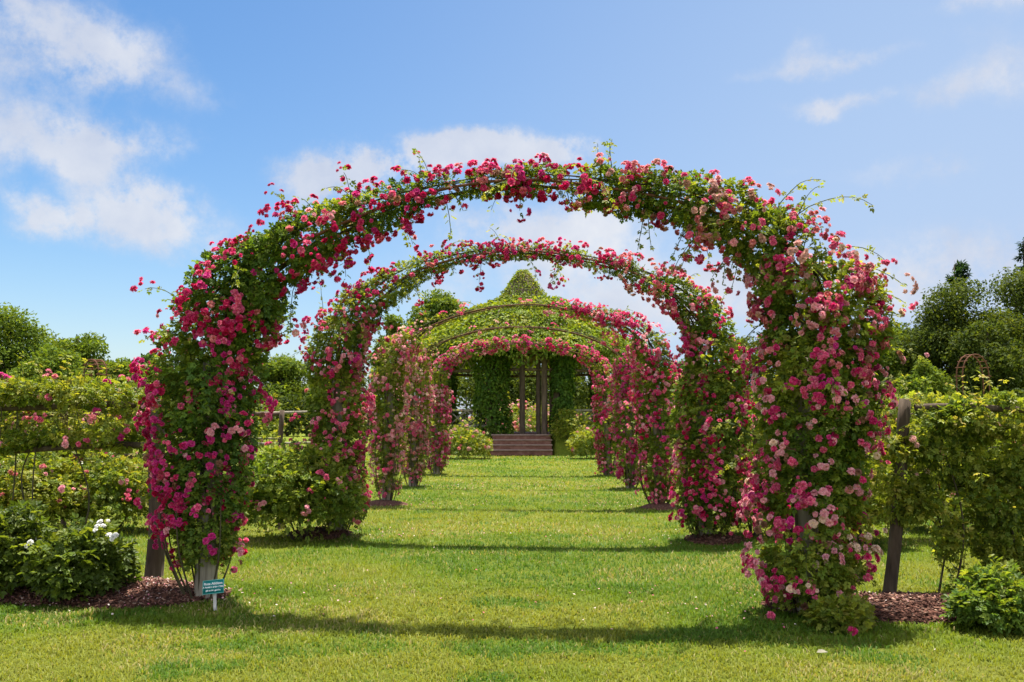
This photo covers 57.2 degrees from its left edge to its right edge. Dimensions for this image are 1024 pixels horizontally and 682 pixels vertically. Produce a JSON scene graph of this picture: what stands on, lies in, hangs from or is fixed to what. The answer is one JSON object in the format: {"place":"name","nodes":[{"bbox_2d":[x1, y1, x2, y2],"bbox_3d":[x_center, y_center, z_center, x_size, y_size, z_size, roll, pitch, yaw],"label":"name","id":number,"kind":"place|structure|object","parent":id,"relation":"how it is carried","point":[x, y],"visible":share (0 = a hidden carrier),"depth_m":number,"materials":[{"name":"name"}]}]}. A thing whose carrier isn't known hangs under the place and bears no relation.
{"place":"outdoors","nodes":[
{"label":"outdoors","id":0,"kind":"place"},
{"bbox_2d":[0,417,1023,681],"bbox_3d":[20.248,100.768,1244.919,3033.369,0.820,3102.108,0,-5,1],"label":"lawn","id":1,"kind":"structure","parent":0,"point":[560,445],"depth_m":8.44,"materials":[{"name":"plant"}]},
{"bbox_2d":[0,460,20,506],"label":"rose bush","id":2,"kind":"object","parent":1,"relation":"on","point":[3,474],"visible":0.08,"depth_m":11.76,"materials":[{"name":"green plant"}]},
{"bbox_2d":[0,302,60,380],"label":"tree","id":3,"kind":"object","parent":1,"relation":"on","point":[19,345],"visible":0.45,"depth_m":76.77,"materials":[{"name":"green plant"}]},
{"bbox_2d":[3,343,94,425],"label":"tree","id":4,"kind":"object","parent":1,"relation":"on","point":[53,363],"visible":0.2,"depth_m":69.73,"materials":[{"name":"green plant"}]},
{"bbox_2d":[0,451,98,529],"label":"rose bush","id":5,"kind":"object","parent":1,"relation":"on","point":[50,471],"visible":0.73,"depth_m":11.53,"materials":[{"name":"green plant"}]},
{"bbox_2d":[0,385,143,433],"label":"hedge","id":6,"kind":"object","parent":1,"relation":"on","point":[82,417],"visible":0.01,"depth_m":65.62,"materials":[{"name":"green plant"}]},
{"bbox_2d":[39,331,111,381],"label":"tree","id":7,"kind":"object","parent":1,"relation":"on","point":[87,346],"visible":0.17,"depth_m":73.95,"materials":[{"name":"green plant"}]},
{"bbox_2d":[0,399,165,578],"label":"rail fence","id":8,"kind":"object","parent":1,"relation":"on","point":[155,562],"visible":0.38,"depth_m":8.75,"materials":[{"name":"brown wood"}]},
{"bbox_2d":[0,354,160,523],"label":"fence rose","id":9,"kind":"object","parent":8,"relation":"attached to","point":[59,393],"visible":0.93,"depth_m":8.83,"materials":[{"name":"green plant"}]},
{"bbox_2d":[81,359,108,412],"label":"iron arch","id":10,"kind":"structure","parent":1,"relation":"on","point":[95,361],"depth_m":26.20,"materials":[{"name":"brown metal"}]},
{"bbox_2d":[51,450,148,532],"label":"rose bush","id":11,"kind":"object","parent":1,"relation":"on","point":[117,484],"visible":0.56,"depth_m":11.87,"materials":[{"name":"green plant"}]},
{"bbox_2d":[0,576,231,608],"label":"mulch bed","id":12,"kind":"object","parent":1,"relation":"on","point":[121,607],"visible":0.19,"depth_m":7.45,"materials":[{"name":"brown wood"}]},
{"bbox_2d":[0,499,58,599],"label":"rose bush","id":13,"kind":"object","parent":12,"relation":"on","point":[21,526],"visible":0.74,"depth_m":7.65,"materials":[{"name":"green plant"}]},
{"bbox_2d":[17,512,144,606],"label":"rose bush","id":14,"kind":"object","parent":12,"relation":"on","point":[69,561],"visible":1,"depth_m":7.49,"materials":[{"name":"green plant"}]},
{"bbox_2d":[11,576,242,605],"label":"fallen petals","id":15,"kind":"object","parent":12,"relation":"on","point":[137,587],"visible":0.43,"depth_m":7.67,"materials":[{"name":"pink plant"}]},
{"bbox_2d":[106,357,130,365],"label":"tree","id":16,"kind":"object","parent":1,"relation":"on","point":[121,359],"visible":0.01,"depth_m":80.53,"materials":[{"name":"green plant"}]},
{"bbox_2d":[101,359,161,427],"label":"tree","id":17,"kind":"object","parent":1,"relation":"on","point":[125,370],"visible":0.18,"depth_m":71.26,"materials":[{"name":"green plant"}]},
{"bbox_2d":[2,410,284,529],"bbox_3d":[-6.150,1.770,12.904,6.265,1.634,0.094,-1,-5,7],"label":"rail fence","id":18,"kind":"object","parent":1,"relation":"on","point":[280,414],"visible":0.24,"depth_m":12.59,"materials":[{"name":"brown wood"}]},
{"bbox_2d":[0,355,143,467],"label":"fence rose","id":19,"kind":"object","parent":18,"relation":"attached to","point":[59,419],"visible":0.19,"depth_m":12.81,"materials":[{"name":"green plant"}]},
{"bbox_2d":[131,352,169,427],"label":"tree","id":20,"kind":"object","parent":1,"relation":"on","point":[146,357],"visible":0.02,"depth_m":92.35,"materials":[{"name":"green plant"}]},
{"bbox_2d":[30,418,277,439],"bbox_3d":[-9.688,2.471,21.671,9.137,1.634,0.092,-1,-5,7],"label":"rail fence","id":21,"kind":"object","parent":1,"relation":"on","point":[240,438],"depth_m":21.18,"materials":[{"name":"brown wood"}]},
{"bbox_2d":[3,396,289,464],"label":"fence rose","id":22,"kind":"object","parent":21,"relation":"attached to","point":[276,423],"visible":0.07,"depth_m":21.29,"materials":[{"name":"green plant"}]},
{"bbox_2d":[202,579,223,610],"bbox_3d":[-2.315,2.016,7.273,0.175,0.341,0.052,0,-5,1],"label":"plant sign","id":23,"kind":"object","parent":1,"relation":"on","point":[213,587],"visible":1,"depth_m":7.27,"materials":[{"name":"teal wood"}]},
{"bbox_2d":[146,411,313,471],"bbox_3d":[-4.851,2.084,16.940,3.727,1.651,0.094,-1,-5,7],"label":"rail fence","id":24,"kind":"object","parent":1,"relation":"on","point":[291,412],"visible":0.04,"depth_m":16.87,"materials":[{"name":"brown wood"}]},
{"bbox_2d":[138,386,374,436],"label":"hedge","id":25,"kind":"object","parent":1,"relation":"on","point":[294,423],"visible":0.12,"depth_m":69.42,"materials":[{"name":"green plant"}]},
{"bbox_2d":[248,352,312,427],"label":"tree","id":26,"kind":"object","parent":1,"relation":"on","point":[287,374],"visible":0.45,"depth_m":86.95,"materials":[{"name":"green plant"}]},
{"bbox_2d":[286,526,353,539],"bbox_3d":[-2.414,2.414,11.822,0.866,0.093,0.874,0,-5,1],"label":"mulch bed","id":27,"kind":"object","parent":1,"relation":"on","point":[325,533],"visible":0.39,"depth_m":11.54,"materials":[{"name":"brown wood"}]},
{"bbox_2d":[234,424,370,545],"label":"rose bush","id":28,"kind":"object","parent":27,"relation":"on","point":[269,496],"visible":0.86,"depth_m":11.15,"materials":[{"name":"green plant"}]},
{"bbox_2d":[298,375,365,414],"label":"tree","id":29,"kind":"object","parent":1,"relation":"on","point":[329,383],"depth_m":88.80,"materials":[{"name":"green plant"}]},
{"bbox_2d":[365,313,405,402],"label":"tree","id":30,"kind":"object","parent":1,"relation":"on","point":[394,323],"visible":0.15,"depth_m":86.32,"materials":[{"name":"green plant"}]},
{"bbox_2d":[369,500,407,506],"bbox_3d":[-2.167,2.741,15.916,0.847,0.094,0.627,0,-5,1],"label":"mulch bed","id":31,"kind":"object","parent":1,"relation":"on","point":[383,503],"visible":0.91,"depth_m":15.76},
{"bbox_2d":[400,288,468,403],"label":"tree","id":32,"kind":"object","parent":1,"relation":"on","point":[435,303],"visible":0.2,"depth_m":81.24,"materials":[{"name":"green plant"}]},
{"bbox_2d":[444,420,466,435],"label":"shrub","id":33,"kind":"object","parent":1,"relation":"on","point":[447,427],"visible":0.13,"depth_m":36.94,"materials":[{"name":"green plant"}]},
{"bbox_2d":[441,422,492,459],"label":"shrub","id":34,"kind":"object","parent":1,"relation":"on","point":[477,442],"visible":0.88,"depth_m":32.72,"materials":[{"name":"green plant"}]},
{"bbox_2d":[459,413,482,429],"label":"rose bush","id":35,"kind":"object","parent":1,"relation":"on","point":[465,421],"visible":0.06,"depth_m":53.22,"materials":[{"name":"green plant"}]},
{"bbox_2d":[362,366,634,436],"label":"hedge","id":36,"kind":"object","parent":1,"relation":"on","point":[581,392],"visible":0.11,"depth_m":67.47,"materials":[{"name":"green plant"}]},
{"bbox_2d":[69,483,934,649],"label":"fallen petals","id":37,"kind":"object","parent":1,"relation":"on","point":[476,569],"visible":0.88,"depth_m":7.66,"materials":[{"name":"pink plant"}]},
{"bbox_2d":[458,363,548,416],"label":"tree","id":38,"kind":"object","parent":1,"relation":"on","point":[529,382],"visible":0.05,"depth_m":69.86,"materials":[{"name":"green plant"}]},
{"bbox_2d":[194,175,818,613],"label":"rose arch","id":39,"kind":"structure","parent":1,"relation":"on","point":[208,567],"depth_m":7.63,"materials":[{"name":"grey metal"}]},
{"bbox_2d":[129,148,538,600],"bbox_3d":[-1.449,0.286,7.883,3.389,3.737,1.287,0,-5,1],"label":"climbing rose","id":40,"kind":"object","parent":39,"relation":"attached to","point":[261,310],"visible":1,"depth_m":7.65,"materials":[{"name":"pink plant"}]},
{"bbox_2d":[480,139,929,616],"bbox_3d":[1.474,0.229,7.346,3.434,3.785,1.510,0,-5,1],"label":"climbing rose","id":41,"kind":"object","parent":39,"relation":"attached to","point":[844,366],"visible":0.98,"depth_m":7.09,"materials":[{"name":"pink plant"}]},
{"bbox_2d":[484,392,548,431],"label":"rose bush","id":42,"kind":"object","parent":1,"relation":"on","point":[515,426],"visible":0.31,"depth_m":51.05,"materials":[{"name":"green plant"}]},
{"bbox_2d":[328,249,712,535],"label":"rose arch","id":43,"kind":"structure","parent":1,"relation":"on","point":[336,406],"depth_m":11.78,"materials":[{"name":"plant"}]},
{"bbox_2d":[289,223,531,532],"bbox_3d":[-1.345,0.491,11.796,3.100,3.950,1.133,-2,-5,20],"label":"climbing rose","id":44,"kind":"object","parent":43,"relation":"attached to","point":[320,424],"visible":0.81,"depth_m":11.86,"materials":[{"name":"green plant"}]},
{"bbox_2d":[504,237,756,537],"bbox_3d":[1.454,0.635,11.521,3.188,3.952,1.399,0,-5,1],"label":"climbing rose","id":45,"kind":"object","parent":43,"relation":"attached to","point":[723,496],"visible":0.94,"depth_m":11.29,"materials":[{"name":"pink plant"}]},
{"bbox_2d":[408,326,633,487],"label":"rose arch","id":46,"kind":"structure","parent":1,"relation":"on","point":[414,449],"depth_m":20.13,"materials":[{"name":"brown wood"}]},
{"bbox_2d":[394,319,523,485],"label":"climbing rose","id":47,"kind":"object","parent":46,"relation":"attached to","point":[417,426],"visible":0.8,"depth_m":20.15,"materials":[{"name":"pink plant"}]},
{"bbox_2d":[510,319,647,488],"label":"climbing rose","id":48,"kind":"object","parent":46,"relation":"attached to","point":[622,375],"visible":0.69,"depth_m":19.61,"materials":[{"name":"pink plant"}]},
{"bbox_2d":[490,434,552,455],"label":"stone steps","id":49,"kind":"structure","parent":1,"relation":"on","point":[522,444],"depth_m":36.12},
{"bbox_2d":[424,271,619,434],"bbox_3d":[0.487,0.722,41.372,9.500,7.680,9.500,0,-5,1],"label":"gazebo","id":50,"kind":"object","parent":1,"relation":"on","point":[541,369],"visible":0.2,"depth_m":38.02,"materials":[{"name":"brown wood"}]},
{"bbox_2d":[433,352,459,431],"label":"creeper","id":51,"kind":"object","parent":50,"relation":"attached to","point":[452,380],"visible":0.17,"depth_m":39.75,"materials":[{"name":"green plant"}]},
{"bbox_2d":[469,349,518,435],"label":"creeper","id":52,"kind":"object","parent":50,"relation":"attached to","point":[502,379],"visible":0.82,"depth_m":37.61,"materials":[{"name":"green plant"}]},
{"bbox_2d":[410,269,636,372],"bbox_3d":[0.492,-0.866,41.540,10.103,4.730,10.061,0,-5,1],"label":"creeper","id":53,"kind":"object","parent":50,"relation":"attached to","point":[457,326],"visible":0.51,"depth_m":38.34,"materials":[{"name":"green plant"}]},
{"bbox_2d":[547,350,578,436],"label":"creeper","id":54,"kind":"object","parent":50,"relation":"attached to","point":[564,385],"visible":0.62,"depth_m":37.65,"materials":[{"name":"green plant"}]},
{"bbox_2d":[587,352,610,429],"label":"creeper","id":55,"kind":"object","parent":50,"relation":"attached to","point":[590,384],"visible":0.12,"depth_m":39.62,"materials":[{"name":"green plant"}]},
{"bbox_2d":[433,342,610,475],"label":"rose arch","id":56,"kind":"structure","parent":1,"relation":"on","point":[606,450],"depth_m":24.19,"materials":[{"name":"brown wood"}]},
{"bbox_2d":[425,334,530,473],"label":"climbing rose","id":57,"kind":"object","parent":56,"relation":"attached to","point":[445,411],"visible":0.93,"depth_m":24.37,"materials":[{"name":"pink plant"}]},
{"bbox_2d":[516,334,622,474],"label":"climbing rose","id":58,"kind":"object","parent":56,"relation":"attached to","point":[599,385],"visible":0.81,"depth_m":23.93,"materials":[{"name":"pink plant"}]},
{"bbox_2d":[381,303,663,502],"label":"rose arch","id":59,"kind":"structure","parent":1,"relation":"on","point":[655,430],"depth_m":16.01,"materials":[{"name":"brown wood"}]},
{"bbox_2d":[364,299,528,499],"bbox_3d":[-1.131,1.058,16.150,2.886,3.513,0.843,0,-5,1],"label":"climbing rose","id":60,"kind":"object","parent":59,"relation":"attached to","point":[403,362],"visible":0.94,"depth_m":16.03,"materials":[{"name":"pink plant"}]},
{"bbox_2d":[514,298,685,503],"bbox_3d":[1.443,1.021,15.702,2.965,3.633,1.046,0,-5,1],"label":"climbing rose","id":61,"kind":"object","parent":59,"relation":"attached to","point":[645,374],"visible":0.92,"depth_m":15.54,"materials":[{"name":"pink plant"}]},
{"bbox_2d":[516,398,577,431],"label":"rose bush","id":62,"kind":"object","parent":1,"relation":"on","point":[530,417],"visible":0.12,"depth_m":52.28,"materials":[{"name":"green plant"}]},
{"bbox_2d":[547,365,590,419],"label":"tree","id":63,"kind":"object","parent":1,"relation":"on","point":[586,399],"visible":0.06,"depth_m":73.77,"materials":[{"name":"green plant"}]},
{"bbox_2d":[549,406,593,442],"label":"shrub","id":64,"kind":"object","parent":1,"relation":"on","point":[571,422],"visible":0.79,"depth_m":36.30,"materials":[{"name":"green plant"}]},
{"bbox_2d":[566,425,612,458],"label":"shrub","id":65,"kind":"object","parent":1,"relation":"on","point":[587,441],"visible":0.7,"depth_m":32.83,"materials":[{"name":"green plant"}]},
{"bbox_2d":[609,337,664,420],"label":"tree","id":66,"kind":"object","parent":1,"relation":"on","point":[646,355],"visible":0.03,"depth_m":79.33,"materials":[{"name":"green plant"}]},
{"bbox_2d":[639,502,681,509],"bbox_3d":[2.421,2.691,15.330,0.664,0.100,0.649,4,-6,-37],"label":"mulch bed","id":67,"kind":"object","parent":1,"relation":"on","point":[661,506],"visible":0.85,"depth_m":15.17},
{"bbox_2d":[659,358,713,420],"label":"tree","id":68,"kind":"object","parent":1,"relation":"on","point":[681,366],"visible":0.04,"depth_m":86.21,"materials":[{"name":"green plant"}]},
{"bbox_2d":[684,531,747,545],"bbox_3d":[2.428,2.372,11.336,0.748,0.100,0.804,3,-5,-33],"label":"mulch bed","id":69,"kind":"object","parent":1,"relation":"on","point":[711,542],"visible":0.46,"depth_m":11.07,"materials":[{"name":"brown wood"}]},
{"bbox_2d":[634,385,823,435],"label":"hedge","id":70,"kind":"object","parent":1,"relation":"on","point":[672,401],"visible":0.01,"depth_m":69.11,"materials":[{"name":"green plant"}]},
{"bbox_2d":[719,335,777,403],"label":"tree","id":71,"kind":"object","parent":1,"relation":"on","point":[755,354],"visible":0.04,"depth_m":88.73,"materials":[{"name":"green plant"}]},
{"bbox_2d":[721,458,790,534],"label":"rose bush","id":72,"kind":"object","parent":1,"relation":"on","point":[740,526],"visible":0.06,"depth_m":11.69,"materials":[{"name":"green plant"}]},
{"bbox_2d":[767,611,775,619],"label":"fallen rose","id":73,"kind":"object","parent":1,"relation":"on","point":[771,614],"visible":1,"depth_m":6.92,"materials":[{"name":"pink plant"}]},
{"bbox_2d":[802,592,877,635],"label":"weed","id":74,"kind":"object","parent":1,"relation":"on","point":[856,612],"visible":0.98,"depth_m":6.53,"materials":[{"name":"green plant"}]},
{"bbox_2d":[848,626,857,636],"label":"fallen rose","id":75,"kind":"object","parent":1,"relation":"on","point":[854,630],"visible":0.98,"depth_m":6.40,"materials":[{"name":"pink plant"}]},
{"bbox_2d":[832,438,911,548],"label":"rose bush","id":76,"kind":"object","parent":1,"relation":"on","point":[880,517],"visible":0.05,"depth_m":10.57,"materials":[{"name":"green plant"}]},
{"bbox_2d":[761,590,989,624],"bbox_3d":[3.129,2.047,7.276,2.355,0.099,1.037,0,-5,1],"label":"mulch bed","id":77,"kind":"object","parent":1,"relation":"on","point":[891,620],"visible":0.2,"depth_m":6.86,"materials":[{"name":"brown wood"}]},
{"bbox_2d":[752,411,1015,536],"bbox_3d":[5.289,1.659,11.517,4.565,1.634,0.094,-1,-5,7],"label":"rail fence","id":78,"kind":"object","parent":1,"relation":"on","point":[755,442],"visible":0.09,"depth_m":11.70,"materials":[{"name":"brown wood"}]},
{"bbox_2d":[746,376,1023,534],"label":"fence rose","id":79,"kind":"object","parent":78,"relation":"attached to","point":[945,398],"visible":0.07,"depth_m":11.46,"materials":[{"name":"green plant"}]},
{"bbox_2d":[871,326,915,397],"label":"tree","id":80,"kind":"object","parent":1,"relation":"on","point":[880,377],"visible":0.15,"depth_m":81.79,"materials":[{"name":"green plant"}]},
{"bbox_2d":[892,320,945,371],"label":"tree","id":81,"kind":"object","parent":1,"relation":"on","point":[902,326],"depth_m":95.38,"materials":[{"name":"green plant"}]},
{"bbox_2d":[896,358,959,427],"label":"tree","id":82,"kind":"object","parent":1,"relation":"on","point":[925,369],"visible":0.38,"depth_m":61.10,"materials":[{"name":"green plant"}]},
{"bbox_2d":[876,388,1023,429],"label":"hedge","id":83,"kind":"object","parent":1,"relation":"on","point":[1019,392],"depth_m":63.16,"materials":[{"name":"green plant"}]},
{"bbox_2d":[911,462,994,529],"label":"rose bush","id":84,"kind":"object","parent":1,"relation":"on","point":[947,495],"visible":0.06,"depth_m":11.96,"materials":[{"name":"green plant"}]},
{"bbox_2d":[883,398,1023,592],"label":"rail fence","id":85,"kind":"object","parent":1,"relation":"on","point":[890,583],"visible":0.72,"depth_m":7.93,"materials":[{"name":"brown wood"}]},
{"bbox_2d":[863,370,1023,592],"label":"fence rose","id":86,"kind":"object","parent":85,"relation":"attached to","point":[960,428],"visible":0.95,"depth_m":7.85,"materials":[{"name":"green plant"}]},
{"bbox_2d":[885,275,1023,390],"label":"tree","id":87,"kind":"object","parent":1,"relation":"on","point":[930,335],"visible":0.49,"depth_m":80.00,"materials":[{"name":"green plant"}]},
{"bbox_2d":[942,259,973,323],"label":"pine tree","id":88,"kind":"object","parent":1,"relation":"on","point":[959,267],"visible":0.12,"depth_m":91.61,"materials":[{"name":"green plant"}]},
{"bbox_2d":[954,354,990,401],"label":"iron arch","id":89,"kind":"structure","parent":1,"relation":"on","point":[968,356],"depth_m":28.76,"materials":[{"name":"brown metal"}]},
{"bbox_2d":[939,554,1023,636],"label":"rose bush","id":90,"kind":"object","parent":1,"relation":"on","point":[998,597],"visible":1,"depth_m":6.52,"materials":[{"name":"green plant"}]},
{"bbox_2d":[940,317,1023,400],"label":"tree","id":91,"kind":"object","parent":1,"relation":"on","point":[993,343],"visible":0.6,"depth_m":74.38,"materials":[{"name":"green plant"}]},
{"bbox_2d":[940,264,1023,390],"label":"tree","id":92,"kind":"object","parent":1,"relation":"on","point":[1015,292],"visible":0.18,"depth_m":84.14,"materials":[{"name":"green plant"}]},
{"bbox_2d":[976,449,1023,531],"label":"rose bush","id":93,"kind":"object","parent":1,"relation":"on","point":[998,499],"visible":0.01,"depth_m":11.65,"materials":[{"name":"green plant"}]},
{"bbox_2d":[1010,237,1023,310],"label":"spruce tree","id":94,"kind":"object","parent":1,"relation":"on","point":[1020,245],"visible":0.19,"depth_m":92.21,"materials":[{"name":"green plant"}]},
{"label":"rail fence","id":95,"kind":"object","parent":1,"relation":"on","visible":0},
{"bbox_2d":[719,374,1015,482],"bbox_3d":[5.900,1.660,15.597,5.313,2.230,1.052,-1,-5,8],"label":"fence rose","id":96,"kind":"object","parent":95,"relation":"attached to","point":[751,447],"visible":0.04,"depth_m":15.63,"materials":[{"name":"green plant"}]},
{"bbox_2d":[0,0,1023,416],"label":"sky","id":97,"kind":"structure","parent":0,"point":[136,136],"materials":[{"name":"blue"}]}
]}

